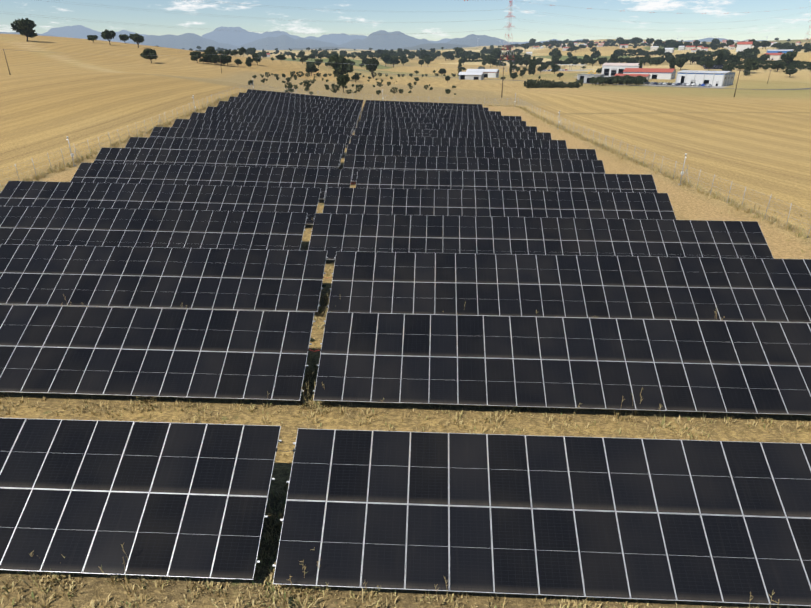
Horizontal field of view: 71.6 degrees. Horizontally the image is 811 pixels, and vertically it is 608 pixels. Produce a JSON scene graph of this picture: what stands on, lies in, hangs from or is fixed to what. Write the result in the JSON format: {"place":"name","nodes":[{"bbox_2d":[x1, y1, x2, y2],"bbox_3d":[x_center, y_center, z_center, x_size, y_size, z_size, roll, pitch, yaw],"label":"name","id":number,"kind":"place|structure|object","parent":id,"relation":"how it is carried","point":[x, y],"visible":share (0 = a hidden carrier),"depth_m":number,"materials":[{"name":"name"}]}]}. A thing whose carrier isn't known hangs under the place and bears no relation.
{"place":"outdoors","nodes":[
{"label":"outdoors","id":0,"kind":"place"},
{"bbox_2d":[0,30,510,50],"bbox_3d":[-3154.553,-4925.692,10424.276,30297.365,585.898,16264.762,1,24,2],"label":"mountain range","id":1,"kind":"structure","parent":0,"point":[384,40],"depth_m":12564.94,"materials":[{"name":"grey stone"}]},
{"bbox_2d":[284,43,473,49],"bbox_3d":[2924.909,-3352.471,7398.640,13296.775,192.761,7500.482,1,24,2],"label":"mountain range","id":2,"kind":"structure","parent":0,"point":[429,46],"depth_m":7651.74,"materials":[{"name":"grey stone"}]},
{"bbox_2d":[41,25,766,45],"bbox_3d":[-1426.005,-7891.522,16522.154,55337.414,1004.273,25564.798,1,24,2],"label":"mountain range","id":3,"kind":"structure","parent":0,"point":[232,36],"depth_m":20715.22,"materials":[{"name":"grey stone"}]},
{"bbox_2d":[0,34,810,607],"bbox_3d":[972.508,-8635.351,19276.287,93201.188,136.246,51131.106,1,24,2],"label":"ground","id":4,"kind":"structure","parent":0,"point":[752,138],"depth_m":82.83,"materials":[{"name":"beige plant"}]},
{"bbox_2d":[11,18,37,40],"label":"tree","id":5,"kind":"object","parent":4,"relation":"on","point":[22,26],"visible":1,"depth_m":333.62,"materials":[{"name":"green plant"}]},
{"bbox_2d":[87,35,97,42],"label":"tree","id":6,"kind":"object","parent":4,"relation":"on","point":[92,37],"visible":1,"depth_m":378.62,"materials":[{"name":"green plant"}]},
{"bbox_2d":[100,29,115,44],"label":"tree","id":7,"kind":"object","parent":4,"relation":"on","point":[107,34],"visible":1,"depth_m":374.22,"materials":[{"name":"green plant"}]},
{"bbox_2d":[118,34,128,43],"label":"tree","id":8,"kind":"object","parent":4,"relation":"on","point":[124,37],"visible":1,"depth_m":419.27,"materials":[{"name":"green plant"}]},
{"bbox_2d":[128,33,143,47],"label":"tree","id":9,"kind":"object","parent":4,"relation":"on","point":[136,37],"visible":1,"depth_m":382.72,"materials":[{"name":"green plant"}]},
{"bbox_2d":[0,418,281,579],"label":"solar table","id":10,"kind":"object","parent":4,"relation":"on","point":[152,477],"visible":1,"depth_m":16.06,"materials":[{"name":"black glass"}]},
{"bbox_2d":[140,48,157,62],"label":"tree","id":11,"kind":"object","parent":4,"relation":"on","point":[148,51],"visible":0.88,"depth_m":294.02,"materials":[{"name":"green plant"}]},
{"bbox_2d":[0,206,307,249],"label":"solar table","id":12,"kind":"object","parent":4,"relation":"on","point":[27,225],"visible":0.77,"depth_m":39.66,"materials":[{"name":"black glass"}]},
{"bbox_2d":[0,305,315,400],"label":"solar table","id":13,"kind":"object","parent":4,"relation":"on","point":[202,353],"visible":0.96,"depth_m":23.84,"materials":[{"name":"black glass"}]},
{"bbox_2d":[0,181,320,224],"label":"solar table","id":14,"kind":"object","parent":4,"relation":"on","point":[146,196],"visible":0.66,"depth_m":47.65,"materials":[{"name":"black glass"}]},
{"bbox_2d":[0,244,327,311],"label":"solar table","id":15,"kind":"object","parent":4,"relation":"on","point":[197,278],"visible":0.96,"depth_m":31.67,"materials":[{"name":"black glass"}]},
{"bbox_2d":[190,51,201,62],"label":"tree","id":16,"kind":"object","parent":4,"relation":"on","point":[195,55],"visible":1,"depth_m":321.14,"materials":[{"name":"green plant"}]},
{"bbox_2d":[204,46,214,52],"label":"tree","id":17,"kind":"object","parent":4,"relation":"on","point":[209,49],"visible":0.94,"depth_m":397.47,"materials":[{"name":"green plant"}]},
{"bbox_2d":[70,163,352,198],"bbox_3d":[-19.074,-11.553,55.202,27.664,3.310,3.756,2,24,2],"label":"solar table","id":18,"kind":"object","parent":4,"relation":"on","point":[323,179],"visible":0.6,"depth_m":55.36,"materials":[{"name":"black glass"}]},
{"bbox_2d":[93,148,340,172],"bbox_3d":[-21.180,-15.165,62.967,27.664,3.313,3.754,2,25,2],"label":"solar table","id":19,"kind":"object","parent":4,"relation":"on","point":[201,157],"visible":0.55,"depth_m":63.22,"materials":[{"name":"black glass"}]},
{"bbox_2d":[216,55,226,65],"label":"tree","id":20,"kind":"object","parent":4,"relation":"on","point":[222,58],"visible":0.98,"depth_m":323.38,"materials":[{"name":"green plant"}]},
{"bbox_2d":[125,137,343,166],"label":"solar table","id":21,"kind":"object","parent":4,"relation":"on","point":[205,144],"visible":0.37,"depth_m":71.12,"materials":[{"name":"black glass"}]},
{"bbox_2d":[149,127,347,154],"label":"solar table","id":22,"kind":"object","parent":4,"relation":"on","point":[207,134],"visible":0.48,"depth_m":78.57,"materials":[{"name":"black glass"}]},
{"bbox_2d":[246,48,255,56],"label":"tree","id":23,"kind":"object","parent":4,"relation":"on","point":[250,51],"visible":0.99,"depth_m":936.34,"materials":[{"name":"green plant"}]},
{"bbox_2d":[253,55,261,64],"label":"tree","id":24,"kind":"object","parent":4,"relation":"on","point":[257,58],"visible":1,"depth_m":364.39,"materials":[{"name":"green plant"}]},
{"bbox_2d":[172,119,351,144],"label":"solar table","id":25,"kind":"object","parent":4,"relation":"on","point":[208,124],"visible":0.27,"depth_m":86.33,"materials":[{"name":"black glass"}]},
{"bbox_2d":[189,112,354,136],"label":"solar table","id":26,"kind":"object","parent":4,"relation":"on","point":[249,118],"visible":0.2,"depth_m":94.17,"materials":[{"name":"black glass"}]},
{"bbox_2d":[205,106,357,130],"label":"solar table","id":27,"kind":"object","parent":4,"relation":"on","point":[240,111],"visible":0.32,"depth_m":101.79,"materials":[{"name":"black glass"}]},
{"bbox_2d":[277,54,286,59],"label":"tree","id":28,"kind":"object","parent":4,"relation":"on","point":[280,56],"visible":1,"depth_m":446.50,"materials":[{"name":"green plant"}]},
{"bbox_2d":[217,101,358,124],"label":"solar table","id":29,"kind":"object","parent":4,"relation":"on","point":[241,105],"visible":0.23,"depth_m":109.33,"materials":[{"name":"black glass"}]},
{"bbox_2d":[228,96,360,117],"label":"solar table","id":30,"kind":"object","parent":4,"relation":"on","point":[279,102],"visible":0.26,"depth_m":117.13,"materials":[{"name":"black glass"}]},
{"bbox_2d":[238,92,361,114],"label":"solar table","id":31,"kind":"object","parent":4,"relation":"on","point":[274,97],"visible":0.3,"depth_m":124.77,"materials":[{"name":"black glass"}]},
{"bbox_2d":[246,89,362,108],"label":"solar table","id":32,"kind":"object","parent":4,"relation":"on","point":[302,96],"visible":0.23,"depth_m":132.44,"materials":[{"name":"black glass"}]},
{"bbox_2d":[275,118,358,451],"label":"string cables","id":33,"kind":"object","parent":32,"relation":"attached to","point":[276,449],"visible":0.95,"depth_m":23.73,"materials":[{"name":"black plastic"}]},
{"bbox_2d":[305,63,318,75],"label":"tree","id":34,"kind":"object","parent":4,"relation":"on","point":[311,68],"visible":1,"depth_m":351.20,"materials":[{"name":"green plant"}]},
{"bbox_2d":[314,59,322,67],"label":"tree","id":35,"kind":"object","parent":4,"relation":"on","point":[318,62],"visible":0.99,"depth_m":457.14,"materials":[{"name":"green plant"}]},
{"bbox_2d":[330,85,340,92],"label":"bush","id":36,"kind":"object","parent":4,"relation":"on","point":[337,87],"visible":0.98,"depth_m":178.41,"materials":[{"name":"green plant"}]},
{"bbox_2d":[328,54,353,75],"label":"tree","id":37,"kind":"object","parent":4,"relation":"on","point":[335,62],"visible":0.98,"depth_m":347.00,"materials":[{"name":"green plant"}]},
{"bbox_2d":[336,74,349,92],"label":"tree","id":38,"kind":"object","parent":4,"relation":"on","point":[342,80],"visible":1,"depth_m":179.51,"materials":[{"name":"green plant"}]},
{"bbox_2d":[365,57,378,77],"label":"tree","id":39,"kind":"object","parent":4,"relation":"on","point":[373,63],"visible":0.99,"depth_m":411.30,"materials":[{"name":"green plant"}]},
{"bbox_2d":[381,53,390,66],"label":"tree","id":40,"kind":"object","parent":4,"relation":"on","point":[385,57],"visible":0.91,"depth_m":748.78,"materials":[{"name":"green plant"}]},
{"bbox_2d":[388,56,399,67],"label":"tree","id":41,"kind":"object","parent":4,"relation":"on","point":[393,60],"visible":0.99,"depth_m":739.47,"materials":[{"name":"green plant"}]},
{"bbox_2d":[399,55,408,63],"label":"tree","id":42,"kind":"object","parent":4,"relation":"on","point":[403,59],"visible":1,"depth_m":813.76,"materials":[{"name":"green plant"}]},
{"bbox_2d":[0,89,810,239],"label":"fence line grass","id":43,"kind":"structure","parent":4,"relation":"on","point":[595,143],"depth_m":69.08,"materials":[{"name":"beige plant"}]},
{"bbox_2d":[0,84,810,238],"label":"perimeter fence","id":44,"kind":"object","parent":4,"relation":"on","point":[352,97],"visible":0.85,"depth_m":73.62,"materials":[{"name":"silver metal"}]},
{"bbox_2d":[4,49,808,72],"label":"pole wires","id":45,"kind":"object","parent":4,"relation":"on","point":[393,65],"visible":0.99,"depth_m":215.37,"materials":[{"name":"grey metal"}]},
{"bbox_2d":[365,100,482,109],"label":"solar table","id":46,"kind":"object","parent":4,"relation":"on","point":[420,103],"visible":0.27,"depth_m":131.93,"materials":[{"name":"black glass"}]},
{"bbox_2d":[364,103,488,114],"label":"solar table","id":47,"kind":"object","parent":4,"relation":"on","point":[426,107],"visible":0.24,"depth_m":124.29,"materials":[{"name":"black glass"}]},
{"bbox_2d":[363,107,500,116],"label":"solar table","id":48,"kind":"object","parent":4,"relation":"on","point":[426,111],"visible":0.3,"depth_m":116.51,"materials":[{"name":"black glass"}]},
{"bbox_2d":[361,111,521,124],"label":"solar table","id":49,"kind":"object","parent":4,"relation":"on","point":[437,115],"visible":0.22,"depth_m":108.65,"materials":[{"name":"black glass"}]},
{"bbox_2d":[360,116,525,129],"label":"solar table","id":50,"kind":"object","parent":4,"relation":"on","point":[405,120],"visible":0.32,"depth_m":101.03,"materials":[{"name":"black glass"}]},
{"bbox_2d":[356,121,536,136],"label":"solar table","id":51,"kind":"object","parent":4,"relation":"on","point":[398,125],"visible":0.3,"depth_m":93.31,"materials":[{"name":"black glass"}]},
{"bbox_2d":[354,128,551,146],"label":"solar table","id":52,"kind":"object","parent":4,"relation":"on","point":[443,133],"visible":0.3,"depth_m":85.52,"materials":[{"name":"black glass"}]},
{"bbox_2d":[350,135,566,156],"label":"solar table","id":53,"kind":"object","parent":4,"relation":"on","point":[444,141],"visible":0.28,"depth_m":77.81,"materials":[{"name":"black glass"}]},
{"bbox_2d":[454,47,464,57],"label":"tree","id":54,"kind":"object","parent":4,"relation":"on","point":[459,51],"visible":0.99,"depth_m":1069.43,"materials":[{"name":"green plant"}]},
{"bbox_2d":[346,144,596,168],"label":"solar table","id":55,"kind":"object","parent":4,"relation":"on","point":[471,152],"visible":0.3,"depth_m":69.98,"materials":[{"name":"black glass"}]},
{"bbox_2d":[458,72,484,79],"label":"warehouse","id":56,"kind":"structure","parent":4,"relation":"on","point":[471,75],"depth_m":440.20,"materials":[{"name":"white metal"}]},
{"bbox_2d":[343,155,604,182],"bbox_3d":[7.406,-14.137,61.901,28.810,3.310,3.756,2,24,2],"label":"solar table","id":57,"kind":"object","parent":4,"relation":"on","point":[355,163],"visible":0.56,"depth_m":62.22,"materials":[{"name":"black glass"}]},
{"bbox_2d":[466,69,499,77],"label":"warehouse","id":58,"kind":"structure","parent":4,"relation":"on","point":[491,73],"depth_m":480.29,"materials":[{"name":"white metal"}]},
{"bbox_2d":[486,56,494,66],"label":"tree","id":59,"kind":"object","parent":4,"relation":"on","point":[490,60],"visible":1,"depth_m":749.88,"materials":[{"name":"green plant"}]},
{"bbox_2d":[491,49,500,58],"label":"tree","id":60,"kind":"object","parent":4,"relation":"on","point":[497,51],"visible":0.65,"depth_m":946.67,"materials":[{"name":"green plant"}]},
{"bbox_2d":[322,187,675,226],"bbox_3d":[7.513,-7.370,46.536,28.810,3.311,3.755,1,24,2],"label":"solar table","id":61,"kind":"object","parent":4,"relation":"on","point":[557,204],"visible":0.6,"depth_m":46.61,"materials":[{"name":"black glass"}]},
{"bbox_2d":[356,169,657,201],"bbox_3d":[9.510,-10.697,54.102,28.810,3.313,3.757,2,24,2],"label":"solar table","id":62,"kind":"object","parent":4,"relation":"on","point":[535,181],"visible":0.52,"depth_m":54.33,"materials":[{"name":"black glass"}]},
{"bbox_2d":[499,1,514,71],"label":"pylon","id":63,"kind":"object","parent":4,"relation":"on","point":[508,35],"visible":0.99,"depth_m":610.64,"materials":[{"name":"metal"}]},
{"bbox_2d":[0,0,810,37],"bbox_3d":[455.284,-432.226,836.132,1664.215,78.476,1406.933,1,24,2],"label":"voltage wires","id":64,"kind":"object","parent":63,"relation":"attached to","point":[379,34],"visible":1,"depth_m":506.74,"materials":[{"name":"grey metal"}]},
{"bbox_2d":[522,57,530,66],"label":"tree","id":65,"kind":"object","parent":4,"relation":"on","point":[525,61],"visible":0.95,"depth_m":750.14,"materials":[{"name":"green plant"}]},
{"bbox_2d":[523,79,532,87],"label":"bush","id":66,"kind":"object","parent":4,"relation":"on","point":[530,82],"visible":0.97,"depth_m":276.57,"materials":[{"name":"green plant"}]},
{"bbox_2d":[531,56,535,74],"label":"tree","id":67,"kind":"object","parent":4,"relation":"on","point":[533,64],"visible":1,"depth_m":529.93,"materials":[{"name":"green plant"}]},
{"bbox_2d":[308,213,773,261],"bbox_3d":[8.872,-3.871,38.684,31.102,3.311,3.755,1,24,3],"label":"solar table","id":68,"kind":"object","parent":4,"relation":"on","point":[656,238],"visible":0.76,"depth_m":38.63,"materials":[{"name":"black glass"}]},
{"bbox_2d":[273,428,810,605],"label":"solar table","id":69,"kind":"object","parent":4,"relation":"on","point":[756,541],"visible":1,"depth_m":15.45,"materials":[{"name":"black glass"}]},
{"bbox_2d":[551,55,559,63],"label":"tree","id":70,"kind":"object","parent":4,"relation":"on","point":[555,59],"visible":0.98,"depth_m":744.34,"materials":[{"name":"green plant"}]},
{"bbox_2d":[551,64,559,73],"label":"tree","id":71,"kind":"object","parent":4,"relation":"on","point":[555,67],"visible":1,"depth_m":529.24,"materials":[{"name":"green plant"}]},
{"bbox_2d":[551,50,561,57],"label":"tree","id":72,"kind":"object","parent":4,"relation":"on","point":[556,52],"visible":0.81,"depth_m":885.31,"materials":[{"name":"green plant"}]},
{"bbox_2d":[313,312,810,414],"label":"solar table","id":73,"kind":"object","parent":4,"relation":"on","point":[723,366],"visible":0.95,"depth_m":23.06,"materials":[{"name":"black glass"}]},
{"bbox_2d":[327,251,810,322],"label":"solar table","id":74,"kind":"object","parent":4,"relation":"on","point":[685,288],"visible":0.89,"depth_m":30.75,"materials":[{"name":"black glass"}]},
{"bbox_2d":[574,79,583,87],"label":"bush","id":75,"kind":"object","parent":4,"relation":"on","point":[579,83],"visible":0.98,"depth_m":312.48,"materials":[{"name":"green plant"}]},
{"bbox_2d":[577,74,603,82],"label":"building","id":76,"kind":"structure","parent":4,"relation":"on","point":[586,77],"depth_m":395.97,"materials":[{"name":"grey paint"}]},
{"bbox_2d":[590,50,600,58],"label":"tree","id":77,"kind":"object","parent":4,"relation":"on","point":[595,54],"visible":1,"depth_m":998.33,"materials":[{"name":"green plant"}]},
{"bbox_2d":[603,77,611,85],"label":"tree","id":78,"kind":"object","parent":4,"relation":"on","point":[607,79],"visible":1,"depth_m":362.29,"materials":[{"name":"green plant"}]},
{"bbox_2d":[611,55,618,62],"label":"tree","id":79,"kind":"object","parent":4,"relation":"on","point":[615,58],"visible":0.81,"depth_m":722.12,"materials":[{"name":"green plant"}]},
{"bbox_2d":[613,77,621,84],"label":"tree","id":80,"kind":"object","parent":4,"relation":"on","point":[616,80],"visible":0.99,"depth_m":359.50,"materials":[{"name":"green plant"}]},
{"bbox_2d":[613,49,624,55],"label":"tree","id":81,"kind":"object","parent":4,"relation":"on","point":[619,51],"visible":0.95,"depth_m":1031.92,"materials":[{"name":"green plant"}]},
{"bbox_2d":[601,63,642,75],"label":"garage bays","id":82,"kind":"object","parent":4,"relation":"on","point":[618,68],"visible":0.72,"depth_m":479.91,"materials":[{"name":"white paint"}]},
{"bbox_2d":[614,74,649,79],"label":"building","id":83,"kind":"structure","parent":4,"relation":"on","point":[643,75],"depth_m":423.22,"materials":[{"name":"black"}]},
{"bbox_2d":[631,37,642,44],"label":"tree","id":84,"kind":"object","parent":4,"relation":"on","point":[635,40],"visible":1,"depth_m":1543.95,"materials":[{"name":"green plant"}]},
{"bbox_2d":[623,68,675,79],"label":"building","id":85,"kind":"structure","parent":4,"relation":"on","point":[659,75],"depth_m":432.78,"materials":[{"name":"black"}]},
{"bbox_2d":[656,48,664,55],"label":"tree","id":86,"kind":"object","parent":4,"relation":"on","point":[660,52],"visible":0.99,"depth_m":913.60,"materials":[{"name":"green plant"}]},
{"bbox_2d":[669,57,674,68],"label":"tree","id":87,"kind":"object","parent":4,"relation":"on","point":[672,63],"visible":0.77,"depth_m":463.55,"materials":[{"name":"green plant"}]},
{"bbox_2d":[675,55,687,69],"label":"tree","id":88,"kind":"object","parent":4,"relation":"on","point":[681,61],"visible":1,"depth_m":512.96,"materials":[{"name":"green plant"}]},
{"bbox_2d":[689,54,700,63],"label":"tree","id":89,"kind":"object","parent":4,"relation":"on","point":[694,58],"visible":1,"depth_m":677.38,"materials":[{"name":"green plant"}]},
{"bbox_2d":[675,70,735,85],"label":"white workshop","id":90,"kind":"structure","parent":4,"relation":"on","point":[719,78],"depth_m":362.15,"materials":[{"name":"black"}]},
{"bbox_2d":[705,60,714,70],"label":"tree","id":91,"kind":"object","parent":4,"relation":"on","point":[709,64],"visible":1,"depth_m":491.62,"materials":[{"name":"green plant"}]},
{"bbox_2d":[704,66,722,68],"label":"hedge","id":92,"kind":"object","parent":4,"relation":"on","point":[715,67],"visible":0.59,"depth_m":509.72,"materials":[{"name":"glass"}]},
{"bbox_2d":[715,51,723,64],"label":"tree","id":93,"kind":"object","parent":4,"relation":"on","point":[720,57],"visible":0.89,"depth_m":533.95,"materials":[{"name":"green plant"}]},
{"bbox_2d":[721,64,733,70],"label":"tree","id":94,"kind":"object","parent":4,"relation":"on","point":[728,67],"visible":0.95,"depth_m":456.83,"materials":[{"name":"green plant"}]},
{"bbox_2d":[729,54,741,61],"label":"tree","id":95,"kind":"object","parent":4,"relation":"on","point":[734,58],"visible":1,"depth_m":557.11,"materials":[{"name":"green plant"}]},
{"bbox_2d":[736,42,752,51],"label":"house","id":96,"kind":"structure","parent":4,"relation":"on","point":[741,46],"depth_m":1011.48,"materials":[{"name":"white paint"}]},
{"bbox_2d":[743,59,752,75],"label":"tree","id":97,"kind":"object","parent":4,"relation":"on","point":[747,68],"visible":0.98,"depth_m":441.10,"materials":[{"name":"green plant"}]},
{"bbox_2d":[742,48,758,58],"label":"tree","id":98,"kind":"object","parent":4,"relation":"on","point":[748,52],"visible":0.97,"depth_m":756.42,"materials":[{"name":"green plant"}]},
{"bbox_2d":[747,57,758,69],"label":"tree","id":99,"kind":"object","parent":4,"relation":"on","point":[755,63],"visible":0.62,"depth_m":456.49,"materials":[{"name":"green plant"}]},
{"bbox_2d":[758,54,769,60],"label":"tree","id":100,"kind":"object","parent":4,"relation":"on","point":[764,57],"visible":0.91,"depth_m":668.42,"materials":[{"name":"green plant"}]},
{"bbox_2d":[761,41,770,48],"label":"tree","id":101,"kind":"object","parent":4,"relation":"on","point":[765,44],"visible":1,"depth_m":1033.50,"materials":[{"name":"green plant"}]},
{"bbox_2d":[765,53,781,59],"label":"farm building","id":102,"kind":"structure","parent":4,"relation":"on","point":[775,56],"depth_m":777.25,"materials":[{"name":"white paint"}]},
{"bbox_2d":[772,62,784,71],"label":"tree","id":103,"kind":"object","parent":4,"relation":"on","point":[777,65],"visible":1,"depth_m":463.52,"materials":[{"name":"green plant"}]},
{"bbox_2d":[766,49,791,52],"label":"barn","id":104,"kind":"structure","parent":4,"relation":"on","point":[777,51],"depth_m":909.54,"materials":[{"name":"blue metal"}]},
{"bbox_2d":[780,50,797,62],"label":"tree","id":105,"kind":"object","parent":4,"relation":"on","point":[788,57],"visible":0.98,"depth_m":519.42,"materials":[{"name":"green plant"}]},
{"bbox_2d":[783,68,797,76],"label":"tree","id":106,"kind":"object","parent":4,"relation":"on","point":[792,71],"visible":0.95,"depth_m":421.97,"materials":[{"name":"green plant"}]},
{"bbox_2d":[0,0,810,41],"label":"sky","id":107,"kind":"structure","parent":0,"point":[408,17],"materials":[{"name":"blue"}]},
{"bbox_2d":[360,70,810,89],"bbox_3d":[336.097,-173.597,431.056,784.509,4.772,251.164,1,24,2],"label":"road","id":108,"kind":"structure","parent":0,"point":[645,85],"depth_m":358.18,"materials":[{"name":"soil"}]},
{"bbox_2d":[646,84,726,87],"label":"concrete yard","id":109,"kind":"structure","parent":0,"point":[689,86],"depth_m":357.14,"materials":[{"name":"concrete"}]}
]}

